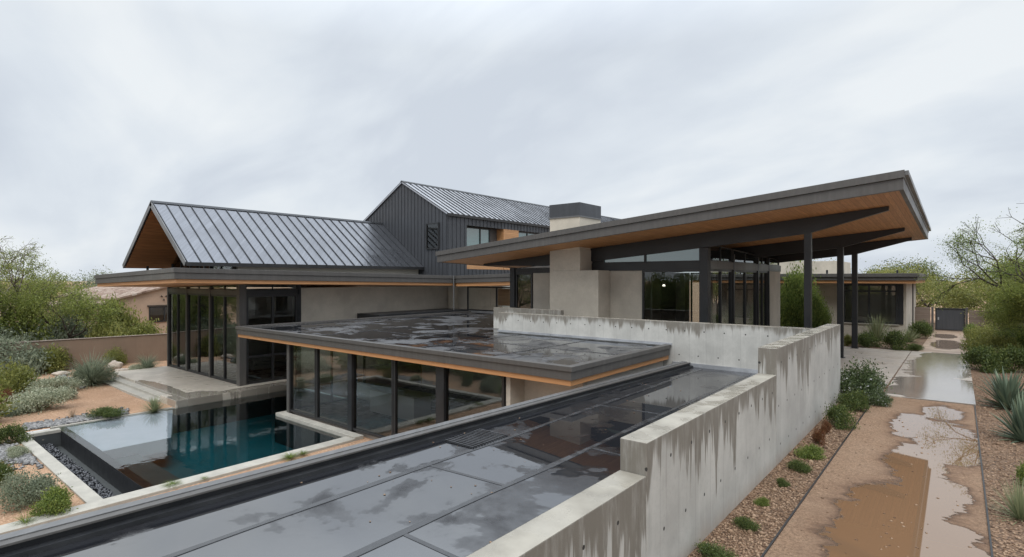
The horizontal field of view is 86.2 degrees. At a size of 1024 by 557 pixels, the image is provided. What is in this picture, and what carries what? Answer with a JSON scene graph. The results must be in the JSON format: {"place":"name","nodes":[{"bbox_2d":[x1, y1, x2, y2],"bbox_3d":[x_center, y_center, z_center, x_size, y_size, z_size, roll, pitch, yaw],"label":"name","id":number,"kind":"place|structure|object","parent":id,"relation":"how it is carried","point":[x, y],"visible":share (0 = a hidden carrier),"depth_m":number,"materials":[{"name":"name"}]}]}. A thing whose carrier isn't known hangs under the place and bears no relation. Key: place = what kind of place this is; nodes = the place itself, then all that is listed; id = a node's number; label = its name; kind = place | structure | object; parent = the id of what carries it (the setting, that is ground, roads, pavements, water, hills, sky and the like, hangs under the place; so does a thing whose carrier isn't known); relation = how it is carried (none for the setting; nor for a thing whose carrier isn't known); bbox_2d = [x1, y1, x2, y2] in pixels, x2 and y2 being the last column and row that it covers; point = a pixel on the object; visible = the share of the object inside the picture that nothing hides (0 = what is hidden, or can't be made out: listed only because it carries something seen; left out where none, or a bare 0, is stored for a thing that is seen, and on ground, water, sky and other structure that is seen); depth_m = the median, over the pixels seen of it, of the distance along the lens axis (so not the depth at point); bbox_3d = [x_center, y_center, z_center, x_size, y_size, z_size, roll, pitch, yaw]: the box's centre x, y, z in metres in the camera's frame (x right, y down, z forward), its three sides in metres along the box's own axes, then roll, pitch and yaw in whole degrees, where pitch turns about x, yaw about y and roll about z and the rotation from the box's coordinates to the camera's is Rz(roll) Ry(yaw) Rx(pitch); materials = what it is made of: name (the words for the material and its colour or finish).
{"place":"outdoors","nodes":[
{"label":"outdoors","id":0,"kind":"place"},
{"bbox_2d":[43,286,230,333],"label":"stucco house","id":1,"kind":"structure","parent":0,"point":[150,302],"depth_m":54.56,"materials":[{"name":"paint"}]},
{"bbox_2d":[248,355,286,371],"bbox_3d":[-16.774,5.790,37.765,0.900,0.920,2.600,0,0,39],"label":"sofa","id":2,"kind":"object","parent":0,"point":[258,363],"visible":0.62,"depth_m":37.37,"materials":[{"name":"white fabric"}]},
{"bbox_2d":[357,382,377,400],"bbox_3d":[-7.178,5.940,28.490,2.200,0.920,0.900,0,0,39],"label":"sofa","id":3,"kind":"object","parent":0,"point":[363,391],"visible":0.3,"depth_m":28.33,"materials":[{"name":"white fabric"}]},
{"bbox_2d":[368,385,432,422],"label":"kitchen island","id":4,"kind":"structure","parent":0,"point":[414,406],"depth_m":24.75,"materials":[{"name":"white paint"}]},
{"bbox_2d":[363,180,618,309],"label":"metal clad house","id":5,"kind":"structure","parent":0,"point":[422,223],"depth_m":45.39,"materials":[{"name":"metal"}]},
{"bbox_2d":[467,226,489,245],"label":"window","id":6,"kind":"structure","parent":5,"relation":"in","point":[475,235],"depth_m":45.58,"materials":[{"name":"clear glass"}]},
{"bbox_2d":[0,281,989,524],"bbox_3d":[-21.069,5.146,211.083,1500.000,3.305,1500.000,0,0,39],"label":"ground","id":7,"kind":"structure","parent":0,"point":[104,395],"depth_m":29.63,"materials":[{"name":"soil"}]},
{"bbox_2d":[0,459,16,485],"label":"shrub","id":8,"kind":"object","parent":7,"relation":"on","point":[3,467],"visible":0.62,"depth_m":17.21,"materials":[{"name":"green plant"}]},
{"bbox_2d":[0,388,20,418],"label":"shrub","id":9,"kind":"object","parent":7,"relation":"on","point":[3,407],"visible":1,"depth_m":25.36,"materials":[{"name":"green plant"}]},
{"bbox_2d":[0,282,31,335],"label":"palo verde tree","id":10,"kind":"object","parent":7,"relation":"on","point":[4,296],"visible":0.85,"depth_m":43.21,"materials":[{"name":"green plant"}]},
{"bbox_2d":[0,421,33,443],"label":"shrub","id":11,"kind":"object","parent":7,"relation":"on","point":[16,433],"visible":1,"depth_m":21.88,"materials":[{"name":"green plant"}]},
{"bbox_2d":[3,444,33,458],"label":"shrub","id":12,"kind":"object","parent":7,"relation":"on","point":[15,451],"visible":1,"depth_m":20.22,"materials":[{"name":"plant"}]},
{"bbox_2d":[0,356,39,394],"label":"shrub","id":13,"kind":"object","parent":7,"relation":"on","point":[17,378],"visible":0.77,"depth_m":30.59,"materials":[{"name":"green plant"}]},
{"bbox_2d":[0,440,43,469],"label":"river stones","id":14,"kind":"object","parent":7,"relation":"on","point":[27,459],"visible":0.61,"depth_m":19.89,"materials":[{"name":"stone"}]},
{"bbox_2d":[0,331,55,377],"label":"shrub","id":15,"kind":"object","parent":7,"relation":"on","point":[24,355],"visible":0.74,"depth_m":37.32,"materials":[{"name":"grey plant"}]},
{"bbox_2d":[0,466,61,515],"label":"shrub","id":16,"kind":"object","parent":7,"relation":"on","point":[30,491],"visible":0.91,"depth_m":15.92,"materials":[{"name":"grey plant"}]},
{"bbox_2d":[0,300,63,341],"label":"shrub","id":17,"kind":"object","parent":7,"relation":"on","point":[12,322],"visible":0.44,"depth_m":43.30,"materials":[{"name":"green plant"}]},
{"bbox_2d":[0,379,77,416],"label":"shrub","id":18,"kind":"object","parent":7,"relation":"on","point":[38,400],"visible":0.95,"depth_m":27.45,"materials":[{"name":"plant"}]},
{"bbox_2d":[8,318,78,341],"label":"shrub","id":19,"kind":"object","parent":7,"relation":"on","point":[57,336],"visible":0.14,"depth_m":43.54,"materials":[{"name":"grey plant"}]},
{"bbox_2d":[0,236,91,325],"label":"palo verde tree","id":20,"kind":"object","parent":7,"relation":"on","point":[4,263],"visible":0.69,"depth_m":45.10,"materials":[{"name":"green plant"}]},
{"bbox_2d":[0,266,94,310],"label":"distant tree","id":21,"kind":"object","parent":7,"relation":"on","point":[41,284],"visible":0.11,"depth_m":68.93,"materials":[{"name":"green plant"}]},
{"bbox_2d":[26,482,78,517],"bbox_3d":[-12.926,6.220,15.398,1.493,0.915,1.093,0,0,32],"label":"shrub","id":22,"kind":"object","parent":7,"relation":"on","point":[56,498],"visible":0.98,"depth_m":15.23,"materials":[{"name":"green plant"}]},
{"bbox_2d":[32,342,74,373],"bbox_3d":[-32.749,5.692,39.028,2.576,2.278,3.027,0,0,-34],"label":"shrub","id":23,"kind":"object","parent":7,"relation":"on","point":[59,361],"visible":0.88,"depth_m":38.81,"materials":[{"name":"green plant"}]},
{"bbox_2d":[22,373,89,394],"bbox_3d":[-26.057,6.024,31.310,2.905,1.200,2.308,0,0,-27],"label":"shrub","id":24,"kind":"object","parent":7,"relation":"on","point":[63,381],"visible":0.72,"depth_m":31.04,"materials":[{"name":"plant"}]},
{"bbox_2d":[10,265,111,299],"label":"distant tree","id":25,"kind":"object","parent":7,"relation":"on","point":[91,280],"visible":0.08,"depth_m":81.59,"materials":[{"name":"green plant"}]},
{"bbox_2d":[0,271,128,338],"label":"palo verde tree","id":26,"kind":"object","parent":7,"relation":"on","point":[34,304],"visible":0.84,"depth_m":43.68,"materials":[{"name":"green plant"}]},
{"bbox_2d":[41,306,96,338],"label":"shrub","id":27,"kind":"object","parent":7,"relation":"on","point":[72,324],"visible":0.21,"depth_m":46.78,"materials":[{"name":"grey plant"}]},
{"bbox_2d":[22,407,129,430],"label":"river stones","id":28,"kind":"object","parent":7,"relation":"on","point":[47,423],"visible":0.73,"depth_m":25.04,"materials":[{"name":"stone"}]},
{"bbox_2d":[0,333,166,373],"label":"garden wall","id":29,"kind":"structure","parent":7,"relation":"on","point":[145,345],"depth_m":41.48,"materials":[{"name":"paint"}]},
{"bbox_2d":[57,349,120,388],"bbox_3d":[-25.918,5.667,33.656,3.661,2.710,3.591,0,0,26],"label":"shrub","id":30,"kind":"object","parent":7,"relation":"on","point":[92,376],"depth_m":33.36,"materials":[{"name":"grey plant"}]},
{"bbox_2d":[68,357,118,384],"bbox_3d":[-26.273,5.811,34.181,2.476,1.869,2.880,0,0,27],"label":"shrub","id":31,"kind":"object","parent":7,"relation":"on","point":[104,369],"visible":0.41,"depth_m":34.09,"materials":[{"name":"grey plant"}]},
{"bbox_2d":[82,405,126,418],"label":"shrub","id":32,"kind":"object","parent":7,"relation":"on","point":[107,411],"visible":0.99,"depth_m":25.86,"materials":[{"name":"green plant"}]},
{"bbox_2d":[83,314,131,337],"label":"shrub","id":33,"kind":"object","parent":7,"relation":"on","point":[102,331],"visible":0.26,"depth_m":44.79,"materials":[{"name":"green plant"}]},
{"bbox_2d":[102,343,127,365],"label":"shrub","id":34,"kind":"object","parent":7,"relation":"on","point":[118,357],"visible":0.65,"depth_m":40.93,"materials":[{"name":"green plant"}]},
{"bbox_2d":[91,292,142,331],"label":"shrub","id":35,"kind":"object","parent":7,"relation":"on","point":[124,317],"visible":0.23,"depth_m":49.09,"materials":[{"name":"green plant"}]},
{"bbox_2d":[118,316,163,335],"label":"shrub","id":36,"kind":"object","parent":7,"relation":"on","point":[143,328],"visible":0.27,"depth_m":46.87,"materials":[{"name":"green plant"}]},
{"bbox_2d":[0,388,354,534],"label":"swimming pool","id":37,"kind":"structure","parent":7,"relation":"in","point":[130,457],"depth_m":23.61,"materials":[{"name":"teal paint"}]},
{"bbox_2d":[41,443,115,498],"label":"black pebbles","id":38,"kind":"object","parent":37,"relation":"on","point":[94,484],"visible":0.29,"depth_m":19.98,"materials":[{"name":"stone"}]},
{"bbox_2d":[101,366,341,408],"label":"pool terrace","id":39,"kind":"structure","parent":7,"relation":"on","point":[175,388],"depth_m":32.03,"materials":[{"name":"concrete"}]},
{"bbox_2d":[94,200,509,385],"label":"gabled pavilion","id":40,"kind":"structure","parent":7,"relation":"on","point":[326,268],"depth_m":36.87,"materials":[{"name":"grey metal"}]},
{"bbox_2d":[169,292,185,370],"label":"window","id":41,"kind":"structure","parent":40,"relation":"in","point":[178,294],"depth_m":38.06,"materials":[{"name":"black metal"}]},
{"bbox_2d":[187,293,208,376],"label":"window","id":42,"kind":"structure","parent":40,"relation":"in","point":[188,294],"depth_m":35.83,"materials":[{"name":"black metal"}]},
{"bbox_2d":[171,255,234,268],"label":"gable window","id":43,"kind":"structure","parent":40,"relation":"in","point":[177,263],"depth_m":36.93,"materials":[{"name":"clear glass"}]},
{"bbox_2d":[196,295,216,374],"bbox_3d":[-20.279,3.635,36.246,3.300,5.170,0.125,0,0,39],"label":"glass door","id":44,"kind":"structure","parent":40,"relation":"hanging from","point":[204,333],"depth_m":36.20,"materials":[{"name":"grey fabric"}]},
{"bbox_2d":[211,294,235,383],"bbox_3d":[-17.529,3.615,33.408,3.870,5.270,0.160,0,0,39],"label":"window","id":45,"kind":"structure","parent":40,"relation":"in","point":[224,378],"depth_m":33.41,"materials":[{"name":"black metal"}]},
{"bbox_2d":[246,294,297,384],"bbox_3d":[-14.645,3.615,33.419,0.160,5.270,3.230,0,0,39],"label":"window","id":46,"kind":"structure","parent":40,"relation":"in","point":[272,354],"depth_m":33.35,"materials":[{"name":"black metal"}]},
{"bbox_2d":[0,361,754,556],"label":"flat roofed wing","id":47,"kind":"structure","parent":7,"relation":"on","point":[334,503],"depth_m":8.46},
{"bbox_2d":[445,428,506,448],"bbox_3d":[-0.734,3.318,11.390,0.800,0.033,1.100,0,0,39],"label":"drain grate","id":48,"kind":"object","parent":47,"relation":"on","point":[475,438],"visible":1,"depth_m":11.31,"materials":[{"name":"black metal"}]},
{"bbox_2d":[235,308,670,440],"bbox_3d":[-1.814,4.585,30.173,23.770,4.330,18.000,0,0,39],"label":"glass room","id":49,"kind":"object","parent":7,"relation":"on","point":[472,363],"visible":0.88,"depth_m":23.29,"materials":[{"name":"glass"}]},
{"bbox_2d":[290,345,315,418],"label":"window","id":50,"kind":"structure","parent":49,"relation":"in","point":[291,346],"depth_m":26.23,"materials":[{"name":"black metal"}]},
{"bbox_2d":[316,349,346,427],"bbox_3d":[-7.870,4.725,24.171,2.660,3.390,0.140,0,0,39],"label":"window","id":51,"kind":"structure","parent":49,"relation":"in","point":[318,417],"depth_m":24.93,"materials":[{"name":"black metal"}]},
{"bbox_2d":[294,345,420,409],"bbox_3d":[-8.077,4.725,29.839,0.120,3.390,8.050,0,0,39],"label":"window","id":52,"kind":"structure","parent":49,"relation":"in","point":[295,347],"depth_m":28.25,"materials":[{"name":"black metal"}]},
{"bbox_2d":[353,360,392,437],"bbox_3d":[-5.723,4.725,22.414,2.810,3.390,0.140,0,0,39],"label":"window","id":53,"kind":"structure","parent":49,"relation":"in","point":[355,429],"depth_m":21.52,"materials":[{"name":"black metal"}]},
{"bbox_2d":[393,360,397,434],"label":"window","id":54,"kind":"structure","parent":49,"relation":"in","point":[395,363],"depth_m":21.44,"materials":[{"name":"black metal"}]},
{"bbox_2d":[494,307,563,327],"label":"concrete wall","id":55,"kind":"structure","parent":49,"relation":"on","point":[497,310],"depth_m":27.90,"materials":[{"name":"concrete"}]},
{"bbox_2d":[466,324,839,556],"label":"concrete wall","id":56,"kind":"structure","parent":7,"relation":"on","point":[680,483],"depth_m":8.13,"materials":[{"name":"concrete"}]},
{"bbox_2d":[498,312,813,373],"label":"concrete wall","id":57,"kind":"structure","parent":7,"relation":"on","point":[725,347],"depth_m":21.06,"materials":[{"name":"concrete"}]},
{"bbox_2d":[435,170,930,357],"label":"mono pitch house","id":58,"kind":"structure","parent":7,"relation":"on","point":[579,259],"depth_m":26.55,"materials":[{"name":"grey metal"}]},
{"bbox_2d":[603,255,644,262],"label":"window","id":59,"kind":"structure","parent":58,"relation":"in","point":[641,258],"depth_m":26.63,"materials":[{"name":"clear glass"}]},
{"bbox_2d":[642,270,698,318],"bbox_3d":[7.342,1.760,25.263,2.840,4.280,0.120,0,0,39],"label":"window","id":60,"kind":"structure","parent":58,"relation":"in","point":[643,272],"depth_m":26.07,"materials":[{"name":"glass"}]},
{"bbox_2d":[645,248,698,261],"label":"window","id":61,"kind":"structure","parent":58,"relation":"in","point":[691,254],"depth_m":25.12,"materials":[{"name":"clear glass"}]},
{"bbox_2d":[711,269,732,323],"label":"window","id":62,"kind":"structure","parent":58,"relation":"in","point":[719,271],"depth_m":25.71,"materials":[{"name":"black metal"}]},
{"bbox_2d":[690,272,763,322],"bbox_3d":[14.325,1.750,35.895,5.300,4.300,0.120,0,0,39],"label":"window","id":63,"kind":"structure","parent":58,"relation":"in","point":[716,273],"depth_m":36.40,"materials":[{"name":"black metal"}]},
{"bbox_2d":[735,270,756,324],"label":"window","id":64,"kind":"structure","parent":58,"relation":"in","point":[744,271],"depth_m":28.65,"materials":[{"name":"black metal"}]},
{"bbox_2d":[759,271,767,325],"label":"window","id":65,"kind":"structure","parent":58,"relation":"in","point":[761,272],"depth_m":31.26,"materials":[{"name":"black glass"}]},
{"bbox_2d":[692,261,927,336],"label":"guest house","id":66,"kind":"structure","parent":7,"relation":"on","point":[891,297],"depth_m":37.66,"materials":[{"name":"beige paint"}]},
{"bbox_2d":[844,284,897,323],"bbox_3d":[24.213,1.700,37.003,3.100,2.640,0.160,0,0,39],"label":"window","id":67,"kind":"structure","parent":66,"relation":"in","point":[868,285],"depth_m":36.96,"materials":[{"name":"black metal"}]},
{"bbox_2d":[687,323,1023,556],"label":"gravel bed","id":68,"kind":"object","parent":7,"relation":"on","point":[977,374],"depth_m":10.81,"materials":[{"name":"gravel"}]},
{"bbox_2d":[692,539,738,556],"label":"shrub","id":69,"kind":"object","parent":68,"relation":"on","point":[707,548],"visible":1,"depth_m":7.78,"materials":[{"name":"green plant"}]},
{"bbox_2d":[730,514,762,532],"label":"shrub","id":70,"kind":"object","parent":68,"relation":"on","point":[742,522],"visible":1,"depth_m":8.69,"materials":[{"name":"green plant"}]},
{"bbox_2d":[785,458,813,473],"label":"shrub","id":71,"kind":"object","parent":68,"relation":"on","point":[798,465],"visible":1,"depth_m":11.28,"materials":[{"name":"green plant"}]},
{"bbox_2d":[791,441,828,460],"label":"shrub","id":72,"kind":"object","parent":68,"relation":"on","point":[811,451],"visible":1,"depth_m":12.13,"materials":[{"name":"green plant"}]},
{"bbox_2d":[761,401,872,556],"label":"path edging","id":73,"kind":"object","parent":68,"relation":"on","point":[790,516],"depth_m":9.94,"materials":[{"name":"black metal"}]},
{"bbox_2d":[822,402,860,429],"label":"shrub","id":74,"kind":"object","parent":68,"relation":"on","point":[837,415],"visible":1,"depth_m":14.59,"materials":[{"name":"green plant"}]},
{"bbox_2d":[834,386,872,411],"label":"shrub","id":75,"kind":"object","parent":68,"relation":"on","point":[856,403],"visible":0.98,"depth_m":16.43,"materials":[{"name":"green plant"}]},
{"bbox_2d":[727,401,1015,534],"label":"scattered stones","id":76,"kind":"object","parent":68,"relation":"on","point":[792,490],"visible":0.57,"depth_m":10.31,"materials":[{"name":"stone"}]},
{"bbox_2d":[865,383,895,406],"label":"shrub","id":77,"kind":"object","parent":68,"relation":"on","point":[881,399],"visible":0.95,"depth_m":17.08,"materials":[{"name":"green plant"}]},
{"bbox_2d":[879,328,912,350],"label":"shrub","id":78,"kind":"object","parent":68,"relation":"on","point":[896,340],"visible":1,"depth_m":30.44,"materials":[{"name":"green plant"}]},
{"bbox_2d":[908,320,936,338],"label":"shrub","id":79,"kind":"object","parent":68,"relation":"on","point":[923,329],"visible":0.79,"depth_m":36.40,"materials":[{"name":"green plant"}]},
{"bbox_2d":[915,307,929,323],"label":"garden wall","id":80,"kind":"structure","parent":68,"relation":"on","point":[922,313],"depth_m":42.35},
{"bbox_2d":[931,307,967,330],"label":"metal gate","id":81,"kind":"structure","parent":68,"relation":"on","point":[954,319],"depth_m":41.38,"materials":[{"name":"metal"}]},
{"bbox_2d":[914,203,1023,310],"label":"mesquite tree","id":82,"kind":"object","parent":68,"relation":"on","point":[1018,264],"visible":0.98,"depth_m":27.24,"materials":[{"name":"green plant"}]},
{"bbox_2d":[962,321,999,340],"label":"shrub","id":83,"kind":"object","parent":68,"relation":"on","point":[982,329],"visible":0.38,"depth_m":34.19,"materials":[{"name":"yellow plant"}]},
{"bbox_2d":[974,405,992,556],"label":"path edging","id":84,"kind":"object","parent":68,"relation":"on","point":[990,540],"visible":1,"depth_m":10.02,"materials":[{"name":"black metal"}]},
{"bbox_2d":[957,342,1011,373],"bbox_3d":[20.500,3.425,23.653,1.582,1.346,2.029,0,0,6],"label":"shrub","id":85,"kind":"object","parent":68,"relation":"on","point":[983,357],"visible":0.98,"depth_m":23.42,"materials":[{"name":"green plant"}]},
{"bbox_2d":[946,261,1023,323],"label":"mesquite tree","id":86,"kind":"object","parent":68,"relation":"on","point":[973,298],"visible":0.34,"depth_m":43.75,"materials":[{"name":"green plant"}]},
{"bbox_2d":[966,329,1022,353],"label":"shrub","id":87,"kind":"object","parent":68,"relation":"on","point":[995,341],"visible":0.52,"depth_m":27.00,"materials":[{"name":"green plant"}]},
{"bbox_2d":[969,258,1023,340],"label":"mesquite tree","id":88,"kind":"object","parent":68,"relation":"on","point":[1007,310],"visible":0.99,"depth_m":25.38,"materials":[{"name":"green plant"}]},
{"bbox_2d":[969,310,1023,328],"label":"garden wall","id":89,"kind":"structure","parent":68,"relation":"on","point":[974,319],"depth_m":40.33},
{"bbox_2d":[971,366,1023,410],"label":"agave","id":90,"kind":"object","parent":68,"relation":"on","point":[1003,389],"visible":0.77,"depth_m":16.68,"materials":[{"name":"plant"}]},
{"bbox_2d":[987,477,1023,524],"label":"yucca","id":91,"kind":"object","parent":68,"relation":"on","point":[1016,503],"visible":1,"depth_m":9.08,"materials":[{"name":"plant"}]},
{"bbox_2d":[989,389,1023,443],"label":"agave","id":92,"kind":"object","parent":68,"relation":"on","point":[1015,427],"visible":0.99,"depth_m":13.42,"materials":[{"name":"plant"}]},
{"bbox_2d":[992,342,1023,372],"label":"shrub","id":93,"kind":"object","parent":68,"relation":"on","point":[1015,355],"visible":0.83,"depth_m":23.15,"materials":[{"name":"green plant"}]},
{"bbox_2d":[840,353,894,402],"bbox_3d":[11.479,3.264,18.168,2.052,1.651,2.127,0,0,-25],"label":"shrub","id":94,"kind":"object","parent":7,"relation":"on","point":[863,380],"visible":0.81,"depth_m":17.82,"materials":[{"name":"green plant"}]},
{"bbox_2d":[845,336,892,349],"bbox_3d":[16.411,3.992,39.809,18.970,0.001,9.600,0,0,39],"label":"gravel bed","id":95,"kind":"object","parent":7,"relation":"on","point":[860,346],"depth_m":32.11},
{"bbox_2d":[780,260,823,327],"bbox_3d":[18.877,1.122,36.677,3.558,6.220,3.969,0,0,44],"label":"shrub","id":96,"kind":"object","parent":95,"relation":"on","point":[791,296],"visible":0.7,"depth_m":35.92,"materials":[{"name":"green plant"}]},
{"bbox_2d":[797,285,835,327],"bbox_3d":[19.417,2.062,35.077,2.381,4.189,2.135,0,0,37],"label":"shrub","id":97,"kind":"object","parent":95,"relation":"on","point":[820,315],"visible":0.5,"depth_m":34.73,"materials":[{"name":"green plant"}]},
{"bbox_2d":[851,331,882,347],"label":"shrub","id":98,"kind":"object","parent":95,"relation":"on","point":[866,339],"visible":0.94,"depth_m":31.68,"materials":[{"name":"green plant"}]},
{"bbox_2d":[858,314,895,340],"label":"yucca","id":99,"kind":"object","parent":95,"relation":"on","point":[876,328],"visible":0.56,"depth_m":34.97,"materials":[{"name":"plant"}]},
{"bbox_2d":[858,254,953,279],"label":"distant tree","id":100,"kind":"object","parent":7,"relation":"on","point":[904,267],"visible":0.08,"depth_m":77.20,"materials":[{"name":"green plant"}]},
{"bbox_2d":[862,257,979,307],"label":"mesquite tree","id":101,"kind":"object","parent":7,"relation":"on","point":[877,270],"visible":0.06,"depth_m":59.71,"materials":[{"name":"green plant"}]},
{"bbox_2d":[870,256,984,310],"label":"mesquite tree","id":102,"kind":"object","parent":7,"relation":"on","point":[920,287],"visible":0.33,"depth_m":46.30,"materials":[{"name":"green plant"}]},
{"bbox_2d":[885,351,975,404],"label":"walkway","id":103,"kind":"structure","parent":7,"relation":"on","point":[938,377],"depth_m":21.42,"materials":[{"name":"concrete"}]},
{"bbox_2d":[919,330,967,353],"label":"walkway","id":104,"kind":"structure","parent":7,"relation":"on","point":[943,341],"depth_m":33.41,"materials":[{"name":"concrete"}]},
{"bbox_2d":[946,245,1023,293],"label":"distant tree","id":105,"kind":"object","parent":7,"relation":"on","point":[972,283],"visible":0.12,"depth_m":68.77,"materials":[{"name":"green plant"}]},
{"bbox_2d":[0,0,1023,432],"label":"sky","id":106,"kind":"structure","parent":0,"point":[109,109],"materials":[{"name":"white"}]},
{"bbox_2d":[840,346,910,398],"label":"patio","id":107,"kind":"structure","parent":0,"point":[892,360],"depth_m":27.04,"materials":[{"name":"concrete"}]},
{"bbox_2d":[764,396,990,556],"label":"gravel path","id":108,"kind":"structure","parent":0,"point":[928,481],"depth_m":10.08,"materials":[{"name":"stone"}]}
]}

